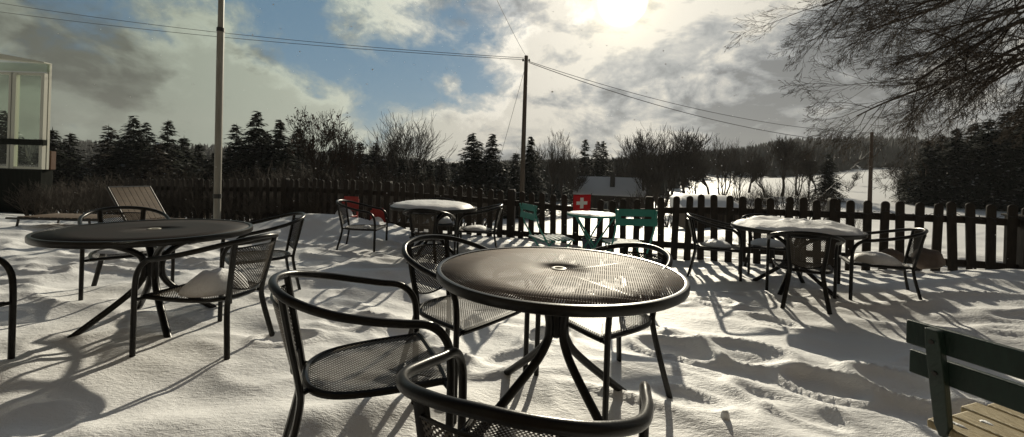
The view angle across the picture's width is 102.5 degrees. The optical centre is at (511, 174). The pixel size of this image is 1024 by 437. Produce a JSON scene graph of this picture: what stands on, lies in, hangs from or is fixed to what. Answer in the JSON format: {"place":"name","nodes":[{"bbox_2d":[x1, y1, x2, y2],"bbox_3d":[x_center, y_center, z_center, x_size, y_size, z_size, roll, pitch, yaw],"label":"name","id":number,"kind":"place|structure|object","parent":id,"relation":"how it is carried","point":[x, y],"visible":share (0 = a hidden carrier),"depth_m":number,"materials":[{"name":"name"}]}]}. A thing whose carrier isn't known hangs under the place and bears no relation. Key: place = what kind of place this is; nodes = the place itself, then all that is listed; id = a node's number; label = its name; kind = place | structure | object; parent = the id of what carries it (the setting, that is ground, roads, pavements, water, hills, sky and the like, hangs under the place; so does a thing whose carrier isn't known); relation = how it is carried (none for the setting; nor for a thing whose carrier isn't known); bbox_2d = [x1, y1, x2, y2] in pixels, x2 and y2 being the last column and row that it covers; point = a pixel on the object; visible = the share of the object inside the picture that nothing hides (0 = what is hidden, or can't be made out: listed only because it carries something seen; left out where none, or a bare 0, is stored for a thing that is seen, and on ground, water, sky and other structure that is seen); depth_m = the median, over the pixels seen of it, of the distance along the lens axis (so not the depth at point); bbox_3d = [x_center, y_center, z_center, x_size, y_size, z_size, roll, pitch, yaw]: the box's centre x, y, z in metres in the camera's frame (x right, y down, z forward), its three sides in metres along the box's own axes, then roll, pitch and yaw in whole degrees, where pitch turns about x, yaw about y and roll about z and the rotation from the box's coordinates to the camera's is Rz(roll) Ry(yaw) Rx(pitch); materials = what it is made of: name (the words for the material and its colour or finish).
{"place":"outdoors","nodes":[
{"label":"outdoors","id":0,"kind":"place"},
{"bbox_2d":[0,161,1023,436],"bbox_3d":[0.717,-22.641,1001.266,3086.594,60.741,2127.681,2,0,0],"label":"snow ground","id":1,"kind":"structure","parent":0,"point":[750,355],"depth_m":2.55,"materials":[{"name":"snow"}]},
{"bbox_2d":[0,257,16,358],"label":"patio chair","id":2,"kind":"object","parent":1,"relation":"on","point":[11,275],"visible":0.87,"depth_m":2.12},
{"bbox_2d":[0,111,36,168],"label":"spruce tree","id":3,"kind":"object","parent":1,"relation":"on","point":[3,134],"visible":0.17,"depth_m":25.91,"materials":[{"name":"green plant"}]},
{"bbox_2d":[0,54,55,214],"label":"glazed porch","id":4,"kind":"object","parent":1,"relation":"on","point":[12,179],"visible":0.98,"depth_m":11.50,"materials":[{"name":"grey"}]},
{"bbox_2d":[0,72,11,167],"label":"window","id":5,"kind":"structure","parent":4,"relation":"in","point":[4,73],"depth_m":11.46,"materials":[{"name":"grey"}]},
{"bbox_2d":[9,72,47,168],"bbox_3d":[-13.522,-1.506,11.500,0.915,2.683,0.090,2,0,0],"label":"window","id":6,"kind":"structure","parent":4,"relation":"in","point":[14,114],"depth_m":11.46,"materials":[{"name":"grey"}]},
{"bbox_2d":[2,182,61,215],"bbox_3d":[-11.296,0.576,9.808,1.061,0.900,1.151,2,0,32],"label":"bush","id":7,"kind":"object","parent":1,"relation":"on","point":[37,197],"visible":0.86,"depth_m":9.68,"materials":[{"name":"brown plant"}]},
{"bbox_2d":[28,126,80,200],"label":"spruce tree","id":8,"kind":"object","parent":1,"relation":"on","point":[52,147],"visible":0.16,"depth_m":27.97,"materials":[{"name":"green plant"}]},
{"bbox_2d":[5,213,120,226],"bbox_3d":[-6.762,0.853,6.331,1.300,0.448,0.612,2,0,-3],"label":"sun lounger","id":9,"kind":"object","parent":1,"relation":"on","point":[58,217],"visible":0.74,"depth_m":6.08,"materials":[{"name":"brown metal"}]},
{"bbox_2d":[41,183,92,212],"bbox_3d":[-10.116,0.576,9.374,0.923,0.823,0.932,2,0,-36],"label":"bush","id":10,"kind":"object","parent":1,"relation":"on","point":[59,208],"visible":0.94,"depth_m":9.22,"materials":[{"name":"brown plant"}]},
{"bbox_2d":[53,133,106,207],"bbox_3d":[-31.294,-0.065,28.897,5.731,6.016,5.648,2,0,8],"label":"spruce tree","id":11,"kind":"object","parent":1,"relation":"on","point":[78,169],"visible":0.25,"depth_m":28.95,"materials":[{"name":"green plant"}]},
{"bbox_2d":[60,182,107,213],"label":"bush","id":12,"kind":"object","parent":1,"relation":"on","point":[79,206],"visible":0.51,"depth_m":9.63,"materials":[{"name":"brown plant"}]},
{"bbox_2d":[78,185,114,213],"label":"bush","id":13,"kind":"object","parent":1,"relation":"on","point":[101,200],"visible":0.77,"depth_m":8.94,"materials":[{"name":"brown plant"}]},
{"bbox_2d":[78,125,119,185],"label":"spruce tree","id":14,"kind":"object","parent":1,"relation":"on","point":[107,140],"visible":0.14,"depth_m":33.68,"materials":[{"name":"green plant"}]},
{"bbox_2d":[102,147,134,182],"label":"spruce tree","id":15,"kind":"object","parent":1,"relation":"on","point":[126,156],"visible":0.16,"depth_m":31.73,"materials":[{"name":"green plant"}]},
{"bbox_2d":[92,115,152,185],"bbox_3d":[-30.346,-0.454,33.157,7.316,8.760,7.049,2,0,-15],"label":"spruce tree","id":16,"kind":"object","parent":1,"relation":"on","point":[129,140],"visible":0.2,"depth_m":32.67,"materials":[{"name":"green plant"}]},
{"bbox_2d":[77,206,174,300],"bbox_3d":[-3.186,0.680,3.386,0.581,0.806,0.558,2,0,41],"label":"patio chair","id":17,"kind":"object","parent":1,"relation":"on","point":[101,258],"visible":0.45,"depth_m":3.40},
{"bbox_2d":[105,139,163,186],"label":"spruce tree","id":18,"kind":"object","parent":1,"relation":"on","point":[137,160],"visible":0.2,"depth_m":30.69,"materials":[{"name":"green plant"}]},
{"bbox_2d":[25,219,252,337],"bbox_3d":[-2.360,0.745,2.700,1.100,0.791,1.100,2,0,-8],"label":"patio table","id":19,"kind":"object","parent":1,"relation":"on","point":[128,237],"visible":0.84,"depth_m":2.57,"materials":[{"name":"black metal"}]},
{"bbox_2d":[106,186,184,220],"bbox_3d":[-4.632,0.628,5.595,1.570,0.894,0.612,2,0,13],"label":"sun lounger","id":20,"kind":"object","parent":1,"relation":"on","point":[142,196],"visible":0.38,"depth_m":5.73,"materials":[{"name":"beige wood"}]},
{"bbox_2d":[128,143,182,185],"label":"spruce tree","id":21,"kind":"object","parent":1,"relation":"on","point":[153,159],"visible":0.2,"depth_m":29.84,"materials":[{"name":"green plant"}]},
{"bbox_2d":[141,120,194,184],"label":"spruce tree","id":22,"kind":"object","parent":1,"relation":"on","point":[167,145],"visible":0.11,"depth_m":32.93,"materials":[{"name":"green plant"}]},
{"bbox_2d":[169,138,203,185],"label":"spruce tree","id":23,"kind":"object","parent":1,"relation":"on","point":[183,142],"visible":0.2,"depth_m":35.95,"materials":[{"name":"green plant"}]},
{"bbox_2d":[129,233,278,360],"bbox_3d":[-1.730,0.736,2.428,0.581,0.806,0.558,2,0,12],"label":"patio chair","id":24,"kind":"object","parent":1,"relation":"on","point":[258,285],"visible":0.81,"depth_m":2.27,"materials":[{"name":"metal"}]},
{"bbox_2d":[178,268,248,297],"bbox_3d":[-1.748,0.609,2.424,0.340,0.128,0.343,2,0,12],"label":"snow heap","id":25,"kind":"object","parent":24,"relation":"on","point":[207,283],"visible":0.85,"depth_m":2.31,"materials":[{"name":"white"}]},
{"bbox_2d":[213,0,224,218],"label":"flagpole","id":26,"kind":"object","parent":1,"relation":"on","point":[217,194],"visible":0.89,"depth_m":6.46,"materials":[{"name":"metal"}]},
{"bbox_2d":[204,124,242,191],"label":"spruce tree","id":27,"kind":"object","parent":1,"relation":"on","point":[234,128],"visible":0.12,"depth_m":32.68,"materials":[{"name":"green plant"}]},
{"bbox_2d":[203,185,253,219],"bbox_3d":[-5.383,0.585,7.886,1.043,0.815,0.961,2,0,33],"label":"bush","id":28,"kind":"object","parent":1,"relation":"on","point":[226,208],"visible":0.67,"depth_m":7.85,"materials":[{"name":"brown plant"}]},
{"bbox_2d":[222,111,270,186],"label":"spruce tree","id":29,"kind":"object","parent":1,"relation":"on","point":[255,134],"visible":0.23,"depth_m":31.55,"materials":[{"name":"green plant"}]},
{"bbox_2d":[219,212,305,303],"bbox_3d":[-2.062,0.726,3.437,0.581,0.806,0.558,2,0,-41],"label":"patio chair","id":30,"kind":"object","parent":1,"relation":"on","point":[294,242],"visible":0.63,"depth_m":3.47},
{"bbox_2d":[253,145,283,186],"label":"spruce tree","id":31,"kind":"object","parent":1,"relation":"on","point":[272,158],"visible":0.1,"depth_m":30.78,"materials":[{"name":"green plant"}]},
{"bbox_2d":[252,120,304,181],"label":"spruce tree","id":32,"kind":"object","parent":1,"relation":"on","point":[277,137],"visible":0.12,"depth_m":31.80,"materials":[{"name":"green plant"}]},
{"bbox_2d":[255,193,310,216],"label":"bush","id":33,"kind":"object","parent":1,"relation":"on","point":[288,207],"visible":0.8,"depth_m":7.36,"materials":[{"name":"brown plant"}]},
{"bbox_2d":[243,161,326,186],"bbox_3d":[-9.210,0.612,16.564,3.517,2.858,3.241,2,0,-29],"label":"bush","id":34,"kind":"object","parent":1,"relation":"on","point":[288,174],"visible":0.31,"depth_m":16.64,"materials":[{"name":"brown plant"}]},
{"bbox_2d":[262,141,310,185],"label":"spruce tree","id":35,"kind":"object","parent":1,"relation":"on","point":[287,157],"visible":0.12,"depth_m":29.82,"materials":[{"name":"green plant"}]},
{"bbox_2d":[281,126,318,185],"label":"spruce tree","id":36,"kind":"object","parent":1,"relation":"on","point":[299,156],"visible":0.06,"depth_m":33.80,"materials":[{"name":"green plant"}]},
{"bbox_2d":[276,107,362,187],"bbox_3d":[-6.663,-0.303,14.423,2.396,4.294,2.598,2,0,-9],"label":"bare tree","id":37,"kind":"object","parent":1,"relation":"on","point":[328,138],"visible":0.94,"depth_m":13.94,"materials":[{"name":"brown plant"}]},
{"bbox_2d":[294,183,356,213],"bbox_3d":[-3.315,0.578,7.398,1.042,0.929,1.052,2,0,19],"label":"bush","id":38,"kind":"object","parent":1,"relation":"on","point":[317,204],"visible":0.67,"depth_m":7.20,"materials":[{"name":"brown plant"}]},
{"bbox_2d":[329,128,366,194],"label":"bare tree","id":39,"kind":"object","parent":1,"relation":"on","point":[348,162],"visible":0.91,"depth_m":14.94,"materials":[{"name":"brown plant"}]},
{"bbox_2d":[309,163,389,218],"bbox_3d":[-4.526,0.505,11.552,2.401,1.951,2.213,2,0,39],"label":"bush","id":40,"kind":"object","parent":1,"relation":"on","point":[365,187],"visible":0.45,"depth_m":11.39,"materials":[{"name":"brown plant"}]},
{"bbox_2d":[268,270,454,436],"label":"patio chair","id":41,"kind":"object","parent":1,"relation":"on","point":[299,365],"visible":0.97,"depth_m":1.43,"materials":[{"name":"metal"}]},
{"bbox_2d":[336,199,387,251],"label":"patio chair","id":42,"kind":"object","parent":1,"relation":"on","point":[345,208],"visible":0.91,"depth_m":5.28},
{"bbox_2d":[360,110,457,184],"bbox_3d":[-9.402,-1.236,35.916,8.155,9.884,7.486,2,0,-24],"label":"bare tree","id":43,"kind":"object","parent":1,"relation":"on","point":[426,153],"visible":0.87,"depth_m":35.21,"materials":[{"name":"brown plant"}]},
{"bbox_2d":[403,208,455,263],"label":"patio chair","id":44,"kind":"object","parent":1,"relation":"on","point":[412,228],"visible":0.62,"depth_m":4.44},
{"bbox_2d":[390,205,476,254],"bbox_3d":[-1.012,0.798,5.290,1.100,0.791,1.100,2,0,-20],"label":"patio table","id":45,"kind":"object","parent":1,"relation":"on","point":[440,216],"visible":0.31,"depth_m":5.09,"materials":[{"name":"black metal"}]},
{"bbox_2d":[391,200,472,209],"bbox_3d":[-1.019,0.367,5.290,1.031,0.079,1.030,2,0,0],"label":"snow heap","id":46,"kind":"object","parent":45,"relation":"on","point":[438,204],"visible":0.99,"depth_m":4.97,"materials":[{"name":"white"}]},
{"bbox_2d":[396,234,529,423],"bbox_3d":[-0.294,0.752,2.174,0.581,0.806,0.558,2,0,38],"label":"patio chair","id":47,"kind":"object","parent":1,"relation":"on","point":[450,301],"visible":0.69,"depth_m":2.18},
{"bbox_2d":[444,133,497,205],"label":"spruce tree","id":48,"kind":"object","parent":1,"relation":"on","point":[471,162],"visible":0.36,"depth_m":35.60,"materials":[{"name":"green plant"}]},
{"bbox_2d":[456,204,502,254],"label":"patio chair","id":49,"kind":"object","parent":1,"relation":"on","point":[460,227],"visible":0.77,"depth_m":5.29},
{"bbox_2d":[466,134,518,218],"bbox_3d":[-1.621,0.591,35.903,7.085,8.550,6.575,2,0,-28],"label":"spruce tree","id":50,"kind":"object","parent":1,"relation":"on","point":[492,162],"visible":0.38,"depth_m":35.53,"materials":[{"name":"green plant"}]},
{"bbox_2d":[18,135,970,201],"bbox_3d":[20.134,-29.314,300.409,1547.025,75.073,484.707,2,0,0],"label":"forest","id":51,"kind":"object","parent":1,"relation":"on","point":[891,148],"visible":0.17,"depth_m":168.93,"materials":[{"name":"plant"}]},
{"bbox_2d":[505,153,520,197],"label":"spruce tree","id":52,"kind":"object","parent":1,"relation":"on","point":[515,168],"visible":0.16,"depth_m":39.81,"materials":[{"name":"green plant"}]},
{"bbox_2d":[519,55,529,193],"bbox_3d":[0.527,-1.367,19.000,0.321,8.259,0.247,2,0,34],"label":"utility pole","id":53,"kind":"object","parent":1,"relation":"on","point":[526,60],"visible":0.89,"depth_m":18.92,"materials":[{"name":"brown wood"}]},
{"bbox_2d":[3,12,521,59],"bbox_3d":[-16.682,-7.697,21.500,34.967,3.674,0.023,2,0,8],"label":"power line","id":54,"kind":"object","parent":53,"relation":"attached to","point":[272,41],"visible":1,"depth_m":20.78,"materials":[{"name":"black metal"}]},
{"bbox_2d":[396,347,653,436],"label":"patio chair","id":55,"kind":"object","parent":1,"relation":"on","point":[461,406],"visible":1,"depth_m":0.77,"materials":[{"name":"metal"}]},
{"bbox_2d":[509,137,559,218],"bbox_3d":[1.387,0.697,36.918,5.820,8.514,6.271,2,0,17],"label":"spruce tree","id":56,"kind":"object","parent":1,"relation":"on","point":[532,180],"visible":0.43,"depth_m":36.71,"materials":[{"name":"green plant"}]},
{"bbox_2d":[519,203,574,259],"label":"bistro chair","id":57,"kind":"object","parent":1,"relation":"on","point":[527,215],"visible":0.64,"depth_m":4.48,"materials":[{"name":"teal paint"}]},
{"bbox_2d":[536,132,570,213],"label":"bare tree","id":58,"kind":"object","parent":1,"relation":"on","point":[553,161],"visible":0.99,"depth_m":44.93,"materials":[{"name":"brown plant"}]},
{"bbox_2d":[436,246,689,434],"bbox_3d":[0.201,0.817,1.873,1.100,0.791,1.100,2,0,13],"label":"patio table","id":59,"kind":"object","parent":1,"relation":"on","point":[620,301],"visible":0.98,"depth_m":1.72,"materials":[{"name":"black metal"}]},
{"bbox_2d":[552,132,577,196],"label":"bare tree","id":60,"kind":"object","parent":1,"relation":"on","point":[564,163],"visible":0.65,"depth_m":46.97,"materials":[{"name":"brown plant"}]},
{"bbox_2d":[124,178,1023,270],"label":"picket fence","id":61,"kind":"object","parent":1,"relation":"on","point":[729,210],"visible":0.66,"depth_m":5.76,"materials":[{"name":"brown wood"}]},
{"bbox_2d":[573,193,591,210],"bbox_3d":[1.029,0.439,6.018,0.265,0.350,0.024,2,0,9],"label":"flag","id":62,"kind":"object","parent":61,"relation":"attached to","point":[581,202],"visible":0.94,"depth_m":6.02,"materials":[{"name":"red fabric"}]},
{"bbox_2d":[557,146,594,191],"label":"bare tree","id":63,"kind":"object","parent":1,"relation":"on","point":[579,181],"visible":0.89,"depth_m":48.20,"materials":[{"name":"brown plant"}]},
{"bbox_2d":[558,139,594,205],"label":"spruce tree","id":64,"kind":"object","parent":1,"relation":"on","point":[584,159],"visible":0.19,"depth_m":54.85,"materials":[{"name":"green plant"}]},
{"bbox_2d":[567,212,614,264],"bbox_3d":[0.954,0.822,4.950,0.600,0.709,0.600,2,0,0],"label":"bistro table","id":65,"kind":"object","parent":1,"relation":"on","point":[576,216],"visible":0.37,"depth_m":4.74,"materials":[{"name":"teal paint"}]},
{"bbox_2d":[586,141,608,176],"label":"spruce tree","id":66,"kind":"object","parent":1,"relation":"on","point":[597,167],"visible":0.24,"depth_m":55.79,"materials":[{"name":"green plant"}]},
{"bbox_2d":[534,243,672,420],"bbox_3d":[0.508,0.778,2.129,0.581,0.806,0.558,2,0,-31],"label":"patio chair","id":67,"kind":"object","parent":1,"relation":"on","point":[608,333],"visible":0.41,"depth_m":2.06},
{"bbox_2d":[573,172,645,209],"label":"chalet","id":68,"kind":"object","parent":1,"relation":"on","point":[608,190],"visible":0.59,"depth_m":48.16,"materials":[{"name":"white"}]},
{"bbox_2d":[602,136,654,178],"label":"bare tree","id":69,"kind":"object","parent":1,"relation":"on","point":[623,173],"visible":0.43,"depth_m":52.15,"materials":[{"name":"brown plant"}]},
{"bbox_2d":[602,209,657,290],"bbox_3d":[1.179,0.749,4.199,0.410,0.831,0.516,2,0,-3],"label":"bistro chair","id":70,"kind":"object","parent":1,"relation":"on","point":[620,221],"visible":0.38,"depth_m":3.97,"materials":[{"name":"teal paint"}]},
{"bbox_2d":[613,127,662,190],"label":"bare tree","id":71,"kind":"object","parent":1,"relation":"on","point":[634,151],"visible":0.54,"depth_m":47.57,"materials":[{"name":"brown plant"}]},
{"bbox_2d":[627,141,677,196],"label":"bare tree","id":72,"kind":"object","parent":1,"relation":"on","point":[656,181],"visible":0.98,"depth_m":38.59,"materials":[{"name":"brown plant"}]},
{"bbox_2d":[619,122,706,207],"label":"bare tree","id":73,"kind":"object","parent":1,"relation":"on","point":[663,144],"visible":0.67,"depth_m":42.89,"materials":[{"name":"brown plant"}]},
{"bbox_2d":[660,144,694,193],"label":"bare tree","id":74,"kind":"object","parent":1,"relation":"on","point":[677,154],"visible":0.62,"depth_m":41.98,"materials":[{"name":"brown plant"}]},
{"bbox_2d":[668,126,715,192],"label":"bare tree","id":75,"kind":"object","parent":1,"relation":"on","point":[693,145],"visible":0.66,"depth_m":44.63,"materials":[{"name":"brown plant"}]},
{"bbox_2d":[668,152,716,193],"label":"bare tree","id":76,"kind":"object","parent":1,"relation":"on","point":[697,178],"visible":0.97,"depth_m":39.83,"materials":[{"name":"brown plant"}]},
{"bbox_2d":[670,193,746,228],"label":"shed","id":77,"kind":"structure","parent":1,"relation":"on","point":[721,203],"depth_m":17.37,"materials":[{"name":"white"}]},
{"bbox_2d":[686,213,742,281],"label":"patio chair","id":78,"kind":"object","parent":1,"relation":"on","point":[690,218],"visible":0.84,"depth_m":4.61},
{"bbox_2d":[695,136,751,194],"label":"bare tree","id":79,"kind":"object","parent":1,"relation":"on","point":[733,154],"visible":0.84,"depth_m":45.47,"materials":[{"name":"brown plant"}]},
{"bbox_2d":[719,152,760,199],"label":"bare tree","id":80,"kind":"object","parent":1,"relation":"on","point":[737,168],"visible":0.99,"depth_m":37.90,"materials":[{"name":"brown plant"}]},
{"bbox_2d":[740,154,767,191],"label":"bare tree","id":81,"kind":"object","parent":1,"relation":"on","point":[760,174],"visible":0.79,"depth_m":40.64,"materials":[{"name":"brown plant"}]},
{"bbox_2d":[740,141,780,192],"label":"bare tree","id":82,"kind":"object","parent":1,"relation":"on","point":[756,161],"visible":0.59,"depth_m":46.62,"materials":[{"name":"brown plant"}]},
{"bbox_2d":[741,213,802,274],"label":"patio chair","id":83,"kind":"object","parent":1,"relation":"on","point":[750,245],"visible":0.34,"depth_m":4.81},
{"bbox_2d":[750,177,799,217],"bbox_3d":[11.644,1.144,18.288,1.899,2.202,1.916,2,0,-9],"label":"bush","id":84,"kind":"object","parent":1,"relation":"on","point":[765,190],"visible":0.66,"depth_m":18.01,"materials":[{"name":"brown plant"}]},
{"bbox_2d":[762,135,813,194],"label":"bare tree","id":85,"kind":"object","parent":1,"relation":"on","point":[788,151],"visible":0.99,"depth_m":42.07,"materials":[{"name":"brown plant"}]},
{"bbox_2d":[731,221,867,297],"bbox_3d":[2.759,0.909,4.040,1.100,0.791,1.100,2,0,5],"label":"patio table","id":86,"kind":"object","parent":1,"relation":"on","point":[799,274],"visible":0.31,"depth_m":3.88,"materials":[{"name":"black metal"}]},
{"bbox_2d":[734,215,863,234],"bbox_3d":[2.773,0.469,4.041,1.061,0.098,1.062,2,0,0],"label":"snow heap","id":87,"kind":"object","parent":86,"relation":"on","point":[775,223],"visible":1,"depth_m":3.77,"materials":[{"name":"white"}]},
{"bbox_2d":[774,183,826,218],"bbox_3d":[11.882,1.238,16.944,1.989,2.021,1.834,2,0,42],"label":"bush","id":88,"kind":"object","parent":1,"relation":"on","point":[796,204],"visible":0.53,"depth_m":16.85,"materials":[{"name":"brown plant"}]},
{"bbox_2d":[776,137,826,194],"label":"bare tree","id":89,"kind":"object","parent":1,"relation":"on","point":[795,169],"visible":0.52,"depth_m":43.76,"materials":[{"name":"brown plant"}]},
{"bbox_2d":[765,231,844,314],"bbox_3d":[2.575,0.874,3.631,0.558,0.806,0.581,2,0,30],"label":"patio chair","id":90,"kind":"object","parent":1,"relation":"on","point":[805,266],"visible":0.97,"depth_m":3.47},
{"bbox_2d":[798,157,820,194],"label":"bare tree","id":91,"kind":"object","parent":1,"relation":"on","point":[811,168],"visible":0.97,"depth_m":40.05,"materials":[{"name":"brown plant"}]},
{"bbox_2d":[807,152,850,201],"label":"spruce tree","id":92,"kind":"object","parent":1,"relation":"on","point":[828,177],"visible":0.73,"depth_m":35.78,"materials":[{"name":"green plant"}]},
{"bbox_2d":[867,132,873,201],"bbox_3d":[23.544,-0.003,27.000,0.244,5.598,0.250,2,0,0],"label":"utility pole","id":93,"kind":"object","parent":1,"relation":"on","point":[870,181],"visible":0.69,"depth_m":26.93,"materials":[{"name":"brown wood"}]},
{"bbox_2d":[724,0,1023,194],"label":"tree","id":94,"kind":"object","parent":1,"relation":"on","point":[967,53],"visible":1,"depth_m":6.92,"materials":[{"name":"brown plant"}]},
{"bbox_2d":[837,228,928,299],"bbox_3d":[3.423,0.871,3.803,0.581,0.806,0.558,2,0,29],"label":"patio chair","id":95,"kind":"object","parent":1,"relation":"on","point":[915,254],"visible":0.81,"depth_m":3.70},
{"bbox_2d":[848,251,903,265],"bbox_3d":[3.380,0.762,3.836,0.374,0.090,0.397,2,0,29],"label":"snow heap","id":96,"kind":"object","parent":95,"relation":"on","point":[875,257],"visible":0.95,"depth_m":3.73,"materials":[{"name":"white"}]},
{"bbox_2d":[873,157,936,199],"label":"bare tree","id":97,"kind":"object","parent":1,"relation":"on","point":[899,177],"visible":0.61,"depth_m":36.00,"materials":[{"name":"brown plant"}]},
{"bbox_2d":[889,141,963,206],"bbox_3d":[34.387,0.256,33.838,5.969,6.305,6.195,2,0,17],"label":"spruce tree","id":98,"kind":"object","parent":1,"relation":"on","point":[927,155],"visible":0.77,"depth_m":33.75,"materials":[{"name":"green plant"}]},
{"bbox_2d":[911,248,945,269],"bbox_3d":[4.669,0.943,4.622,0.307,0.245,0.248,2,0,0],"label":"boulder","id":99,"kind":"object","parent":1,"relation":"on","point":[931,259],"visible":0.84,"depth_m":4.54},
{"bbox_2d":[910,128,998,209],"bbox_3d":[35.487,-0.083,32.814,7.232,7.360,6.968,2,0,-33],"label":"spruce tree","id":100,"kind":"object","parent":1,"relation":"on","point":[956,150],"visible":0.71,"depth_m":32.53,"materials":[{"name":"green plant"}]},
{"bbox_2d":[906,319,1023,436],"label":"garden bench","id":101,"kind":"object","parent":1,"relation":"on","point":[1003,413],"visible":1,"depth_m":1.14,"materials":[{"name":"green paint"}]},
{"bbox_2d":[937,118,1023,210],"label":"spruce tree","id":102,"kind":"object","parent":1,"relation":"on","point":[984,152],"visible":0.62,"depth_m":31.50,"materials":[{"name":"green plant"}]},
{"bbox_2d":[960,102,1023,212],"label":"spruce tree","id":103,"kind":"object","parent":1,"relation":"on","point":[1018,153],"visible":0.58,"depth_m":30.78,"materials":[{"name":"green plant"}]},
{"bbox_2d":[1001,213,1023,268],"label":"cabinet","id":104,"kind":"object","parent":1,"relation":"on","point":[1020,249],"visible":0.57,"depth_m":4.72,"materials":[{"name":"brown wood"}]},
{"bbox_3d":[-34.099,-4.389,24.000,0.273,13.223,0.280,2,0,0],"label":"utility pole","id":105,"kind":"object","parent":1,"relation":"on","visible":0},
{"bbox_2d":[1,3,520,57],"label":"power line","id":106,"kind":"object","parent":105,"relation":"attached to","point":[275,38],"visible":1,"depth_m":20.72,"materials":[{"name":"black metal"}]},
{"bbox_2d":[0,0,1023,161],"label":"sky","id":107,"kind":"structure","parent":0,"point":[132,73],"materials":[{"name":"blue"}]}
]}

